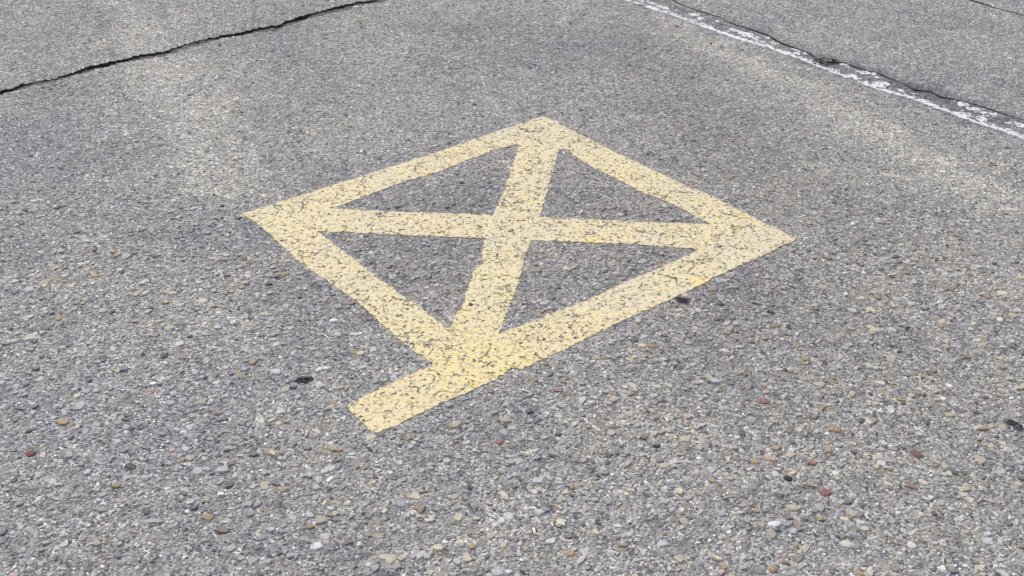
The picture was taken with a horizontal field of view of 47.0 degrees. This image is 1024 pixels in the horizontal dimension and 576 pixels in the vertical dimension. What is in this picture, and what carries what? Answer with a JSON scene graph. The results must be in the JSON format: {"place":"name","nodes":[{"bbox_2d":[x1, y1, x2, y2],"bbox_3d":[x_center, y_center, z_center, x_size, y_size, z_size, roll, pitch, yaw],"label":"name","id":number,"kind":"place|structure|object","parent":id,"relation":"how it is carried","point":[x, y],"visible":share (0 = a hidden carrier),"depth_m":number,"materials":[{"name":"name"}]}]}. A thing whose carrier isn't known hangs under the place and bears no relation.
{"place":"outdoors","nodes":[
{"label":"outdoors","id":0,"kind":"place"},
{"bbox_2d":[0,0,376,93],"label":"pavement","id":1,"kind":"structure","parent":0,"point":[45,40],"depth_m":4.08,"materials":[{"name":"grey asphalt"}]},
{"bbox_2d":[0,0,1023,575],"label":"pavement","id":2,"kind":"structure","parent":0,"point":[162,298],"depth_m":2.54,"materials":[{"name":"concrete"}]},
{"bbox_2d":[25,450,36,456],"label":"pebble","id":3,"kind":"object","parent":2,"relation":"on","point":[29,453],"visible":1,"depth_m":2.14,"materials":[{"name":"stone"}]},
{"bbox_2d":[124,462,135,469],"bbox_3d":[-0.686,0.320,2.119,0.024,0.004,0.016,18,36,25],"label":"pebble","id":4,"kind":"object","parent":2,"relation":"on","point":[130,466],"visible":1,"depth_m":2.12,"materials":[{"name":"stone"}]},
{"bbox_2d":[213,411,221,415],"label":"pebble","id":5,"kind":"object","parent":2,"relation":"on","point":[217,413],"visible":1,"depth_m":2.25,"materials":[{"name":"stone"}]},
{"bbox_2d":[293,377,313,383],"bbox_3d":[-0.415,0.183,2.348,0.041,0.008,0.021,-3,32,-7],"label":"tar lump","id":6,"kind":"object","parent":2,"relation":"on","point":[304,380],"visible":1,"depth_m":2.35,"materials":[{"name":"black asphalt"}]},
{"bbox_2d":[494,439,504,444],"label":"pebble","id":7,"kind":"object","parent":2,"relation":"on","point":[499,442],"visible":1,"depth_m":2.19,"materials":[{"name":"stone"}]},
{"bbox_2d":[242,117,795,432],"bbox_3d":[-0.075,-0.116,2.844,1.243,0.003,0.949,-23,39,-33],"label":"crossed square marking","id":8,"kind":"object","parent":2,"relation":"on","point":[350,269],"visible":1,"depth_m":2.83,"materials":[{"name":"yellow paint"}]},
{"bbox_2d":[646,343,658,348],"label":"pebble","id":9,"kind":"object","parent":2,"relation":"on","point":[650,345],"visible":1,"depth_m":2.47,"materials":[{"name":"stone"}]},
{"bbox_2d":[675,297,688,304],"bbox_3d":[0.379,0.027,2.626,0.038,0.008,0.022,18,36,25],"label":"tar lump","id":10,"kind":"object","parent":2,"relation":"on","point":[682,300],"visible":1,"depth_m":2.62,"materials":[{"name":"black asphalt"}]},
{"bbox_2d":[707,287,717,291],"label":"pebble","id":11,"kind":"object","parent":2,"relation":"on","point":[712,289],"visible":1,"depth_m":2.67,"materials":[{"name":"stone"}]},
{"bbox_2d":[719,348,729,353],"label":"pebble","id":12,"kind":"object","parent":2,"relation":"on","point":[726,351],"visible":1,"depth_m":2.46,"materials":[{"name":"stone"}]},
{"bbox_2d":[757,397,768,403],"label":"pebble","id":13,"kind":"object","parent":2,"relation":"on","point":[762,400],"visible":1,"depth_m":2.31,"materials":[{"name":"stone"}]},
{"bbox_2d":[764,454,777,461],"bbox_3d":[0.476,0.312,2.170,0.017,0.006,0.031,-23,39,-33],"label":"pebble","id":14,"kind":"object","parent":2,"relation":"on","point":[770,458],"visible":1,"depth_m":2.17,"materials":[{"name":"stone"}]},
{"bbox_2d":[767,566,777,572],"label":"pebble","id":15,"kind":"object","parent":2,"relation":"on","point":[772,569],"visible":1,"depth_m":1.93,"materials":[{"name":"stone"}]},
{"bbox_2d":[768,521,780,527],"bbox_3d":[0.450,0.405,2.019,0.022,0.005,0.018,9,33,13],"label":"pebble","id":16,"kind":"object","parent":2,"relation":"on","point":[774,524],"visible":1,"depth_m":2.02,"materials":[{"name":"stone"}]},
{"bbox_2d":[783,476,791,481],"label":"pebble","id":17,"kind":"object","parent":2,"relation":"on","point":[788,478],"visible":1,"depth_m":2.12,"materials":[{"name":"stone"}]},
{"bbox_2d":[785,504,801,511],"bbox_3d":[0.492,0.383,2.056,0.030,0.005,0.017,-4,32,-8],"label":"pebble","id":18,"kind":"object","parent":2,"relation":"on","point":[792,508],"visible":1,"depth_m":2.05,"materials":[{"name":"stone"}]},
{"bbox_2d":[624,0,1023,139],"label":"white line","id":19,"kind":"object","parent":2,"relation":"on","point":[982,119],"visible":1,"depth_m":3.81,"materials":[{"name":"paint"}]},
{"bbox_2d":[819,488,831,496],"bbox_3d":[0.556,0.363,2.091,0.020,0.006,0.021,-23,39,-33],"label":"pebble","id":20,"kind":"object","parent":2,"relation":"on","point":[825,492],"visible":1,"depth_m":2.09,"materials":[{"name":"stone"}]},
{"bbox_2d":[828,426,841,432],"bbox_3d":[0.617,0.270,2.244,0.026,0.006,0.020,-12,34,-20],"label":"pebble","id":21,"kind":"object","parent":2,"relation":"on","point":[836,429],"visible":1,"depth_m":2.24,"materials":[{"name":"stone"}]},
{"bbox_2d":[839,541,855,548],"bbox_3d":[0.565,0.431,1.981,0.022,0.006,0.023,-19,37,-29],"label":"pebble","id":22,"kind":"object","parent":2,"relation":"on","point":[848,544],"visible":1,"depth_m":1.98,"materials":[{"name":"stone"}]},
{"bbox_2d":[909,449,923,457],"bbox_3d":[0.752,0.308,2.187,0.020,0.005,0.027,-23,39,-33],"label":"pebble","id":23,"kind":"object","parent":2,"relation":"on","point":[916,453],"visible":1,"depth_m":2.18,"materials":[{"name":"stone"}]},
{"bbox_2d":[944,413,955,417],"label":"pebble","id":24,"kind":"object","parent":2,"relation":"on","point":[951,415],"visible":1,"depth_m":2.29,"materials":[{"name":"stone"}]},
{"bbox_2d":[1004,419,1023,430],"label":"tar lump","id":25,"kind":"object","parent":2,"relation":"on","point":[1016,426],"visible":1,"depth_m":2.26,"materials":[{"name":"black asphalt"}]},
{"bbox_2d":[672,0,1023,119],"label":"pavement","id":26,"kind":"structure","parent":0,"point":[969,52],"depth_m":4.12,"materials":[{"name":"grey asphalt"}]},
{"bbox_2d":[814,57,838,64],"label":"leaf litter","id":27,"kind":"object","parent":26,"relation":"on","point":[834,60],"visible":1,"depth_m":3.91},
{"bbox_2d":[970,0,1023,15],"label":"pavement","id":28,"kind":"structure","parent":0,"point":[1015,6],"depth_m":4.46,"materials":[{"name":"grey asphalt"}]},
{"label":"ground","id":29,"kind":"structure","parent":0,"visible":0},
{"bbox_2d":[0,0,385,94],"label":"pavement crack","id":30,"kind":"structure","parent":29,"relation":"on","point":[199,43],"depth_m":3.97,"materials":[{"name":"black asphalt"}]},
{"bbox_2d":[696,10,1003,114],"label":"pavement crack","id":31,"kind":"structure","parent":29,"relation":"on","point":[824,64],"depth_m":3.90,"materials":[{"name":"black asphalt"}]}
]}

